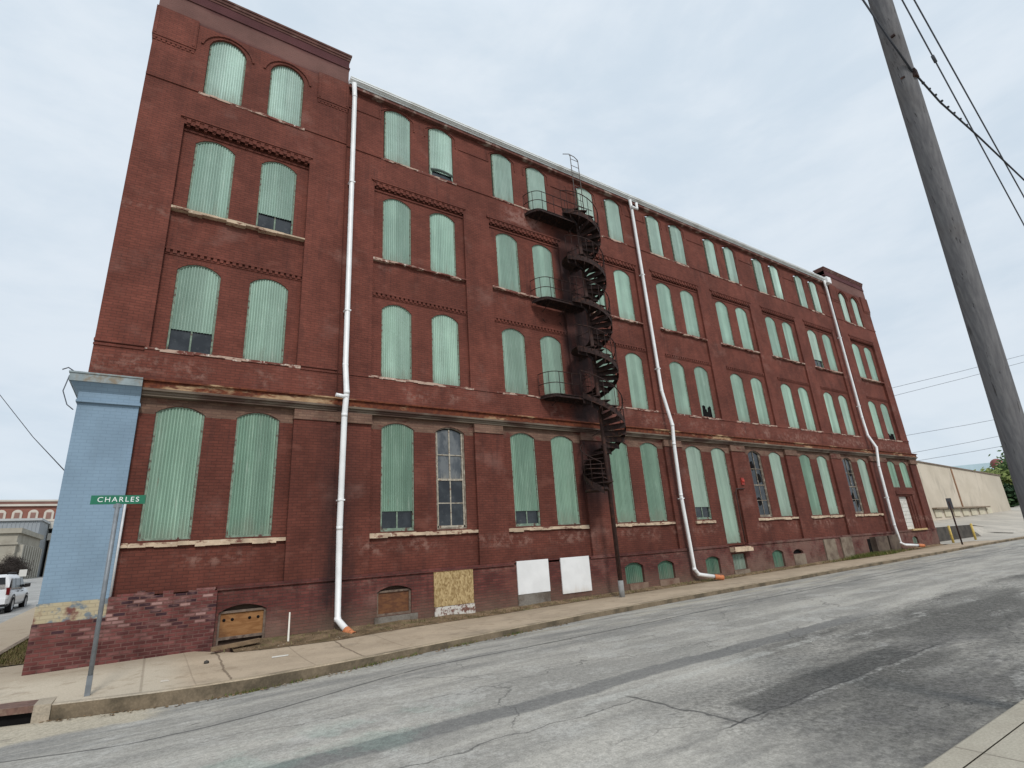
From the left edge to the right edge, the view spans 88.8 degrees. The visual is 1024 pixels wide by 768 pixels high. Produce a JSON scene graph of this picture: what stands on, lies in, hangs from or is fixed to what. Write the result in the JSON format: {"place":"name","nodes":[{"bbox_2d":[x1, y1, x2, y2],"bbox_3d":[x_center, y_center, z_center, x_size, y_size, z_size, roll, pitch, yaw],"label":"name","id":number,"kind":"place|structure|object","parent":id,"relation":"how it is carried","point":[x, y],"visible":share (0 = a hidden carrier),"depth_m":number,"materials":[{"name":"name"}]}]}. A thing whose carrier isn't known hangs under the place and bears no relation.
{"place":"outdoors","nodes":[
{"label":"outdoors","id":0,"kind":"place"},
{"bbox_2d":[0,638,28,665],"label":"verge grass","id":1,"kind":"structure","parent":0,"point":[15,654],"depth_m":12.48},
{"bbox_2d":[0,607,35,650],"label":"side pavement","id":2,"kind":"structure","parent":0,"point":[15,629],"depth_m":18.28,"materials":[{"name":"beige concrete"}]},
{"bbox_2d":[0,635,28,655],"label":"verge edging","id":3,"kind":"object","parent":2,"relation":"on","point":[12,646],"visible":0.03,"depth_m":13.94,"materials":[{"name":"concrete"}]},
{"bbox_2d":[0,577,42,622],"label":"side street","id":4,"kind":"structure","parent":0,"point":[34,589],"depth_m":30.40,"materials":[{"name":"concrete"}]},
{"bbox_2d":[0,572,30,612],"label":"parked car","id":5,"kind":"object","parent":4,"relation":"on","point":[13,590],"visible":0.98,"depth_m":25.43,"materials":[{"name":"white paint"}]},
{"bbox_2d":[0,536,1022,703],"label":"pavement","id":6,"kind":"structure","parent":0,"point":[151,673],"depth_m":10.75,"materials":[{"name":"beige concrete"}]},
{"bbox_2d":[0,697,56,726],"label":"storm drain","id":7,"kind":"object","parent":6,"relation":"on","point":[24,712],"visible":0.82,"depth_m":7.97,"materials":[{"name":"concrete"}]},
{"bbox_2d":[84,495,145,696],"bbox_3d":[-6.986,3.581,8.934,0.800,3.303,0.080,8,-21,-32],"label":"street sign","id":8,"kind":"object","parent":6,"relation":"on","point":[117,501],"visible":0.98,"depth_m":9.11,"materials":[{"name":"metal"}]},
{"bbox_2d":[52,536,1023,704],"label":"kerb","id":9,"kind":"structure","parent":6,"relation":"on","point":[205,684],"depth_m":10.37,"materials":[{"name":"concrete"}]},
{"bbox_2d":[221,544,943,651],"bbox_3d":[10.831,7.961,22.191,40.400,0.404,1.429,8,-21,-32],"label":"soil strip","id":10,"kind":"object","parent":6,"relation":"on","point":[307,638],"visible":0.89,"depth_m":13.88,"materials":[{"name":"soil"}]},
{"bbox_2d":[210,638,259,651],"bbox_3d":[-6.051,5.712,11.450,1.016,0.110,0.157,13,-24,-42],"label":"loose plank","id":11,"kind":"object","parent":10,"relation":"on","point":[232,645],"visible":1,"depth_m":11.38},
{"bbox_2d":[823,548,913,562],"bbox_3d":[19.605,9.142,28.194,10.437,0.331,0.764,8,-21,-32],"label":"grass patch","id":12,"kind":"object","parent":10,"relation":"on","point":[871,554],"visible":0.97,"depth_m":27.90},
{"bbox_2d":[945,498,962,544],"bbox_3d":[27.523,8.526,32.474,0.304,2.802,0.129,-1,-18,-8],"label":"road sign","id":13,"kind":"object","parent":6,"relation":"on","point":[949,504],"visible":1,"depth_m":32.63,"materials":[{"name":"black metal"}]},
{"bbox_2d":[0,539,1023,767],"bbox_3d":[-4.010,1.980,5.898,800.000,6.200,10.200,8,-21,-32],"label":"road","id":14,"kind":"structure","parent":0,"point":[915,663],"depth_m":7.01,"materials":[{"name":"asphalt"}]},
{"bbox_2d":[210,630,529,699],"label":"kerb weeds","id":15,"kind":"object","parent":14,"relation":"on","point":[258,689],"visible":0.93,"depth_m":9.90,"materials":[{"name":"green plant"}]},
{"bbox_2d":[39,553,889,722],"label":"leaf litter","id":16,"kind":"object","parent":14,"relation":"on","point":[363,666],"visible":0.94,"depth_m":10.51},
{"bbox_2d":[49,537,1023,719],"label":"kerb face","id":17,"kind":"object","parent":14,"relation":"on","point":[110,705],"visible":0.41,"depth_m":9.30},
{"bbox_2d":[923,699,1023,767],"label":"kerb","id":18,"kind":"structure","parent":14,"relation":"on","point":[968,750],"depth_m":4.34,"materials":[{"name":"grey concrete"}]},
{"bbox_2d":[0,0,1023,499],"label":"sky","id":19,"kind":"structure","parent":0,"point":[777,128],"materials":[{"name":"grey"}]},
{"bbox_2d":[933,505,1023,543],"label":"yard","id":20,"kind":"structure","parent":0,"point":[1002,525],"depth_m":45.47,"materials":[{"name":"concrete"}]},
{"bbox_2d":[935,525,973,544],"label":"retaining wall","id":21,"kind":"structure","parent":20,"relation":"on","point":[965,531],"depth_m":39.66,"materials":[{"name":"concrete"}]},
{"bbox_2d":[916,460,1010,520],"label":"concrete building","id":22,"kind":"structure","parent":20,"relation":"on","point":[968,492],"depth_m":54.33,"materials":[{"name":"concrete"}]},
{"bbox_2d":[975,465,1012,484],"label":"tree","id":23,"kind":"object","parent":20,"relation":"on","point":[1005,476],"visible":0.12,"depth_m":78.10,"materials":[{"name":"green plant"}]},
{"bbox_2d":[988,446,1008,470],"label":"tree","id":24,"kind":"object","parent":20,"relation":"on","point":[1004,462],"visible":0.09,"depth_m":86.79,"materials":[{"name":"green plant"}]},
{"bbox_2d":[1002,482,1019,506],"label":"shrub","id":25,"kind":"object","parent":20,"relation":"on","point":[1010,492],"visible":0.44,"depth_m":73.39,"materials":[{"name":"green plant"}]},
{"bbox_2d":[965,723,1023,767],"bbox_3d":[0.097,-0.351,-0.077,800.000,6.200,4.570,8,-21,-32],"label":"pavement","id":26,"kind":"structure","parent":0,"point":[1007,751],"depth_m":4.04,"materials":[{"name":"grey concrete"}]},
{"bbox_2d":[868,0,1023,518],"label":"utility pole","id":27,"kind":"object","parent":26,"relation":"on","point":[995,374],"visible":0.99,"depth_m":5.55,"materials":[{"name":"grey wood"}]},
{"bbox_2d":[862,0,1023,180],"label":"overhead cable","id":28,"kind":"object","parent":27,"relation":"attached to","point":[931,92],"visible":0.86,"depth_m":6.29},
{"bbox_2d":[901,0,1023,225],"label":"overhead cable","id":29,"kind":"object","parent":27,"relation":"attached to","point":[933,57],"visible":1,"depth_m":7.77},
{"bbox_2d":[913,0,1023,197],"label":"overhead cable","id":30,"kind":"object","parent":27,"relation":"attached to","point":[933,34],"visible":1,"depth_m":8.36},
{"bbox_3d":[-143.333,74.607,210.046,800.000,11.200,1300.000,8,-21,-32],"label":"ground","id":31,"kind":"structure","parent":0,"visible":0},
{"bbox_2d":[0,553,35,578],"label":"bare bush","id":32,"kind":"object","parent":31,"relation":"on","point":[9,564],"visible":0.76,"depth_m":50.20,"materials":[{"name":"brown plant"}]},
{"bbox_2d":[0,528,43,578],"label":"concrete hall","id":33,"kind":"structure","parent":31,"relation":"on","point":[21,542],"depth_m":61.15,"materials":[{"name":"concrete"}]},
{"bbox_2d":[0,518,51,576],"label":"metal clad building","id":34,"kind":"structure","parent":31,"relation":"on","point":[39,526],"depth_m":72.57,"materials":[{"name":"metal"}]},
{"bbox_2d":[0,500,57,521],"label":"brick block","id":35,"kind":"structure","parent":31,"relation":"on","point":[14,509],"depth_m":108.70,"materials":[{"name":"brick"}]},
{"bbox_2d":[11,510,22,518],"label":"window","id":36,"kind":"structure","parent":35,"relation":"in","point":[17,513],"depth_m":107.50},
{"bbox_2d":[43,509,53,518],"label":"window","id":37,"kind":"structure","parent":35,"relation":"in","point":[48,514],"depth_m":110.13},
{"bbox_2d":[42,521,53,576],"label":"slab building","id":38,"kind":"structure","parent":31,"relation":"on","point":[50,534],"depth_m":77.90,"materials":[{"name":"concrete"}]},
{"bbox_2d":[21,0,939,675],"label":"brick warehouse","id":39,"kind":"structure","parent":31,"relation":"on","point":[207,386],"depth_m":16.83,"materials":[{"name":"red brick"}]},
{"bbox_2d":[0,395,63,469],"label":"service wire","id":40,"kind":"object","parent":39,"relation":"attached to","point":[32,436],"visible":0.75,"depth_m":17.54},
{"bbox_2d":[137,407,204,540],"bbox_3d":[-8.130,2.098,12.545,1.021,3.171,0.096,8,-21,-32],"label":"window","id":41,"kind":"structure","parent":39,"relation":"in","point":[172,474],"depth_m":12.49,"materials":[{"name":"metal"}]},
{"bbox_2d":[166,265,220,354],"bbox_3d":[-8.469,-1.987,13.949,1.021,2.608,0.095,8,-21,-32],"label":"window","id":42,"kind":"structure","parent":39,"relation":"in","point":[196,292],"depth_m":13.92,"materials":[{"name":"green glass"}]},
{"bbox_2d":[187,142,234,218],"bbox_3d":[-8.736,-5.927,15.208,1.021,2.598,0.099,8,-21,-32],"label":"window","id":43,"kind":"structure","parent":39,"relation":"in","point":[213,163],"depth_m":15.18,"materials":[{"name":"metal"}]},
{"bbox_2d":[203,42,245,105],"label":"window","id":44,"kind":"structure","parent":39,"relation":"in","point":[225,74],"depth_m":16.29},
{"bbox_2d":[215,604,265,645],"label":"basement window","id":45,"kind":"structure","parent":39,"relation":"in","point":[243,622],"depth_m":12.30,"materials":[{"name":"orange wood"}]},
{"bbox_2d":[225,413,278,537],"bbox_3d":[-6.663,2.297,13.478,1.021,3.171,0.092,8,-21,-32],"label":"window","id":46,"kind":"structure","parent":39,"relation":"in","point":[251,497],"depth_m":13.43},
{"bbox_2d":[243,279,287,363],"bbox_3d":[-7.001,-1.789,14.880,1.021,2.608,0.096,8,-21,-32],"label":"window","id":47,"kind":"structure","parent":39,"relation":"in","point":[264,338],"depth_m":14.85,"materials":[{"name":"metal"}]},
{"bbox_2d":[256,162,296,234],"bbox_3d":[-7.268,-5.729,16.140,1.021,2.598,0.098,8,-21,-32],"label":"window","id":48,"kind":"structure","parent":39,"relation":"in","point":[276,198],"depth_m":16.12,"materials":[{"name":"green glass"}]},
{"bbox_2d":[267,66,303,126],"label":"window","id":49,"kind":"structure","parent":39,"relation":"in","point":[285,98],"depth_m":17.23,"materials":[{"name":"metal"}]},
{"bbox_2d":[334,82,356,637],"bbox_3d":[-4.870,-2.216,15.591,0.972,17.983,0.534,-19,-23,39],"label":"drainpipe","id":50,"kind":"object","parent":39,"relation":"attached to","point":[341,623],"visible":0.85,"depth_m":14.90,"materials":[{"name":"white metal"}]},
{"bbox_2d":[377,586,410,616],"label":"basement window","id":51,"kind":"structure","parent":39,"relation":"in","point":[391,600],"depth_m":14.34,"materials":[{"name":"brown wood"}]},
{"bbox_2d":[381,305,411,379],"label":"window","id":52,"kind":"structure","parent":39,"relation":"in","point":[396,320],"depth_m":16.90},
{"bbox_2d":[382,199,410,264],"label":"window","id":53,"kind":"structure","parent":39,"relation":"in","point":[396,215],"depth_m":18.18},
{"bbox_2d":[380,424,413,531],"bbox_3d":[-3.420,2.734,15.532,1.021,3.171,0.098,8,-21,-32],"label":"window","id":54,"kind":"structure","parent":39,"relation":"in","point":[397,456],"depth_m":15.48,"materials":[{"name":"green glass"}]},
{"bbox_2d":[384,111,409,166],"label":"window","id":55,"kind":"structure","parent":39,"relation":"in","point":[396,127],"depth_m":19.27,"materials":[{"name":"metal"}]},
{"bbox_2d":[428,129,452,181],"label":"window","id":56,"kind":"structure","parent":39,"relation":"in","point":[439,143],"depth_m":20.20,"materials":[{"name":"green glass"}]},
{"bbox_2d":[430,213,455,275],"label":"window","id":57,"kind":"structure","parent":39,"relation":"in","point":[442,232],"depth_m":19.11,"materials":[{"name":"metal"}]},
{"bbox_2d":[432,315,459,385],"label":"window","id":58,"kind":"structure","parent":39,"relation":"in","point":[445,342],"depth_m":17.84,"materials":[{"name":"metal"}]},
{"bbox_2d":[435,428,466,529],"bbox_3d":[-1.953,2.934,16.465,1.021,3.173,0.092,8,-21,-32],"label":"window","id":59,"kind":"structure","parent":39,"relation":"in","point":[450,464],"depth_m":16.46,"materials":[{"name":"clear glass"}]},
{"bbox_2d":[490,154,513,203],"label":"window","id":60,"kind":"structure","parent":39,"relation":"in","point":[500,166],"depth_m":21.70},
{"bbox_2d":[496,234,520,291],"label":"window","id":61,"kind":"structure","parent":39,"relation":"in","point":[506,246],"depth_m":20.62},
{"bbox_2d":[502,329,528,394],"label":"window","id":62,"kind":"structure","parent":39,"relation":"in","point":[514,357],"depth_m":19.34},
{"bbox_2d":[510,433,540,526],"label":"window","id":63,"kind":"structure","parent":39,"relation":"in","point":[526,501],"depth_m":17.93,"materials":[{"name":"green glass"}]},
{"bbox_2d":[525,168,546,209],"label":"window","id":64,"kind":"structure","parent":39,"relation":"in","point":[534,179],"depth_m":22.66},
{"bbox_2d":[532,245,555,297],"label":"window","id":65,"kind":"structure","parent":39,"relation":"in","point":[542,258],"depth_m":21.58,"materials":[{"name":"wood"}]},
{"bbox_2d":[540,336,564,394],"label":"window","id":66,"kind":"structure","parent":39,"relation":"in","point":[551,356],"depth_m":20.32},
{"bbox_2d":[551,436,579,524],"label":"window","id":67,"kind":"structure","parent":39,"relation":"in","point":[567,506],"depth_m":18.86,"materials":[{"name":"metal"}]},
{"bbox_2d":[523,154,626,596],"bbox_3d":[3.378,-1.357,21.591,2.730,18.880,5.525,-13,-20,28],"label":"fire escape","id":68,"kind":"object","parent":39,"relation":"attached to","point":[579,223],"visible":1,"depth_m":20.20,"materials":[{"name":"metal"}]},
{"bbox_2d":[575,188,593,219],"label":"window","id":69,"kind":"structure","parent":39,"relation":"in","point":[584,192],"depth_m":24.28,"materials":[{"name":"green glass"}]},
{"bbox_2d":[596,347,618,404],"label":"window","id":70,"kind":"structure","parent":39,"relation":"in","point":[610,396],"depth_m":21.69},
{"bbox_2d":[604,200,623,242],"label":"window","id":71,"kind":"structure","parent":39,"relation":"in","point":[613,222],"depth_m":25.04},
{"bbox_2d":[609,442,636,522],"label":"window","id":72,"kind":"structure","parent":39,"relation":"in","point":[623,493],"depth_m":20.34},
{"bbox_2d":[613,270,634,320],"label":"window","id":73,"kind":"structure","parent":39,"relation":"in","point":[622,283],"depth_m":23.99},
{"bbox_2d":[625,353,648,409],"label":"window","id":74,"kind":"structure","parent":39,"relation":"in","point":[633,362],"depth_m":22.71,"materials":[{"name":"wood"}]},
{"bbox_2d":[640,443,666,520],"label":"window","id":75,"kind":"structure","parent":39,"relation":"in","point":[650,463],"depth_m":21.31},
{"bbox_2d":[645,216,663,256],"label":"window","id":76,"kind":"structure","parent":39,"relation":"in","point":[655,245],"depth_m":26.54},
{"bbox_2d":[656,283,676,330],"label":"window","id":77,"kind":"structure","parent":39,"relation":"in","point":[663,292],"depth_m":25.50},
{"bbox_2d":[628,199,723,579],"bbox_3d":[7.120,-0.633,23.299,1.711,17.776,0.499,1,-18,-15],"label":"drainpipe","id":78,"kind":"object","parent":39,"relation":"attached to","point":[694,569],"visible":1,"depth_m":22.51,"materials":[{"name":"white metal"}]},
{"bbox_2d":[668,225,686,264],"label":"window","id":79,"kind":"structure","parent":39,"relation":"in","point":[675,235],"depth_m":27.46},
{"bbox_2d":[669,362,690,414],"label":"window","id":80,"kind":"structure","parent":39,"relation":"in","point":[676,370],"depth_m":24.23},
{"bbox_2d":[680,290,699,336],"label":"window","id":81,"kind":"structure","parent":39,"relation":"in","point":[687,301],"depth_m":26.42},
{"bbox_2d":[685,446,711,519],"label":"window","id":82,"kind":"structure","parent":39,"relation":"in","point":[699,490],"depth_m":22.81,"materials":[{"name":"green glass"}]},
{"bbox_2d":[694,366,714,417],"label":"window","id":83,"kind":"structure","parent":39,"relation":"in","point":[704,393],"depth_m":25.16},
{"bbox_2d":[703,239,719,276],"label":"window","id":84,"kind":"structure","parent":39,"relation":"in","point":[712,265],"depth_m":28.96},
{"bbox_2d":[715,301,734,345],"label":"window","id":85,"kind":"structure","parent":39,"relation":"in","point":[722,313],"depth_m":27.93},
{"bbox_2d":[711,448,740,543],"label":"window","id":86,"kind":"structure","parent":39,"relation":"in","point":[718,457],"depth_m":23.57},
{"bbox_2d":[722,247,738,282],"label":"window","id":87,"kind":"structure","parent":39,"relation":"in","point":[728,256],"depth_m":29.88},
{"bbox_2d":[730,374,749,421],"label":"window","id":88,"kind":"structure","parent":39,"relation":"in","point":[737,386],"depth_m":26.65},
{"bbox_2d":[735,308,753,349],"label":"window","id":89,"kind":"structure","parent":39,"relation":"in","point":[745,334],"depth_m":28.87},
{"bbox_2d":[751,259,766,293],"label":"window","id":90,"kind":"structure","parent":39,"relation":"in","point":[758,273],"depth_m":31.37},
{"bbox_2d":[748,451,771,516],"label":"window","id":91,"kind":"structure","parent":39,"relation":"in","point":[754,459],"depth_m":25.31,"materials":[{"name":"clear glass"}]},
{"bbox_2d":[751,378,769,424],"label":"window","id":92,"kind":"structure","parent":39,"relation":"in","point":[760,403],"depth_m":27.59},
{"bbox_2d":[765,317,782,356],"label":"window","id":93,"kind":"structure","parent":39,"relation":"in","point":[776,349],"depth_m":30.37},
{"bbox_2d":[768,266,783,298],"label":"window","id":94,"kind":"structure","parent":39,"relation":"in","point":[773,272],"depth_m":32.30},
{"bbox_2d":[769,452,792,515],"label":"window","id":95,"kind":"structure","parent":39,"relation":"in","point":[778,476],"depth_m":26.18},
{"bbox_2d":[781,384,799,428],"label":"window","id":96,"kind":"structure","parent":39,"relation":"in","point":[786,392],"depth_m":29.09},
{"bbox_2d":[782,322,798,361],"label":"window","id":97,"kind":"structure","parent":39,"relation":"in","point":[787,330],"depth_m":31.30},
{"bbox_2d":[793,276,807,307],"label":"window","id":98,"kind":"structure","parent":39,"relation":"in","point":[798,284],"depth_m":33.79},
{"bbox_2d":[798,387,815,430],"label":"window","id":99,"kind":"structure","parent":39,"relation":"in","point":[803,395],"depth_m":30.03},
{"bbox_2d":[799,455,821,514],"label":"window","id":100,"kind":"structure","parent":39,"relation":"in","point":[804,460],"depth_m":27.68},
{"bbox_2d":[808,282,821,312],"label":"window","id":101,"kind":"structure","parent":39,"relation":"in","point":[814,296],"depth_m":34.73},
{"bbox_2d":[807,330,823,367],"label":"window","id":102,"kind":"structure","parent":39,"relation":"in","point":[812,337],"depth_m":32.82,"materials":[{"name":"green glass"}]},
{"bbox_2d":[817,456,838,513],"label":"window","id":103,"kind":"structure","parent":39,"relation":"in","point":[828,489],"depth_m":28.63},
{"bbox_2d":[822,334,837,370],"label":"window","id":104,"kind":"structure","parent":39,"relation":"in","point":[826,341],"depth_m":33.73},
{"bbox_2d":[824,392,840,433],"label":"window","id":105,"kind":"structure","parent":39,"relation":"in","point":[828,399],"depth_m":31.54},
{"bbox_2d":[838,293,850,322],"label":"window","id":106,"kind":"structure","parent":39,"relation":"in","point":[842,301],"depth_m":36.83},
{"bbox_2d":[838,395,854,434],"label":"window","id":107,"kind":"structure","parent":39,"relation":"in","point":[843,404],"depth_m":32.48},
{"bbox_2d":[842,458,863,513],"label":"window","id":108,"kind":"structure","parent":39,"relation":"in","point":[850,476],"depth_m":30.21,"materials":[{"name":"clear glass"}]},
{"bbox_2d":[850,298,862,326],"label":"window","id":109,"kind":"structure","parent":39,"relation":"in","point":[854,306],"depth_m":37.76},
{"bbox_2d":[852,344,866,377],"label":"window","id":110,"kind":"structure","parent":39,"relation":"in","point":[855,349],"depth_m":35.83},
{"bbox_2d":[857,459,877,512],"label":"window","id":111,"kind":"structure","parent":39,"relation":"in","point":[861,464],"depth_m":31.05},
{"bbox_2d":[864,347,878,380],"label":"window","id":112,"kind":"structure","parent":39,"relation":"in","point":[868,354],"depth_m":36.76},
{"bbox_2d":[823,276,924,546],"bbox_3d":[22.834,1.249,33.426,2.500,17.760,0.487,5,-20,-25],"label":"drainpipe","id":113,"kind":"object","parent":39,"relation":"attached to","point":[826,281],"visible":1,"depth_m":32.79,"materials":[{"name":"white metal"}]},
{"bbox_2d":[868,401,883,438],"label":"window","id":114,"kind":"structure","parent":39,"relation":"in","point":[873,411],"depth_m":34.55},
{"bbox_2d":[880,404,895,439],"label":"window","id":115,"kind":"structure","parent":39,"relation":"in","point":[884,410],"depth_m":35.47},
{"bbox_2d":[887,461,899,486],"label":"window","id":116,"kind":"structure","parent":39,"relation":"in","point":[891,467],"depth_m":33.38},
{"bbox_2d":[899,462,911,487],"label":"window","id":117,"kind":"structure","parent":39,"relation":"in","point":[904,472],"depth_m":34.30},
{"bbox_2d":[899,497,914,528],"bbox_3d":[24.823,8.160,32.991,1.400,2.040,0.019,8,-21,-32],"label":"loading door","id":118,"kind":"structure","parent":39,"relation":"in","point":[906,512],"depth_m":33.10,"materials":[{"name":"white"}]},
{"bbox_2d":[952,463,993,470],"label":"distant building","id":119,"kind":"structure","parent":31,"relation":"on","point":[977,467],"depth_m":134.77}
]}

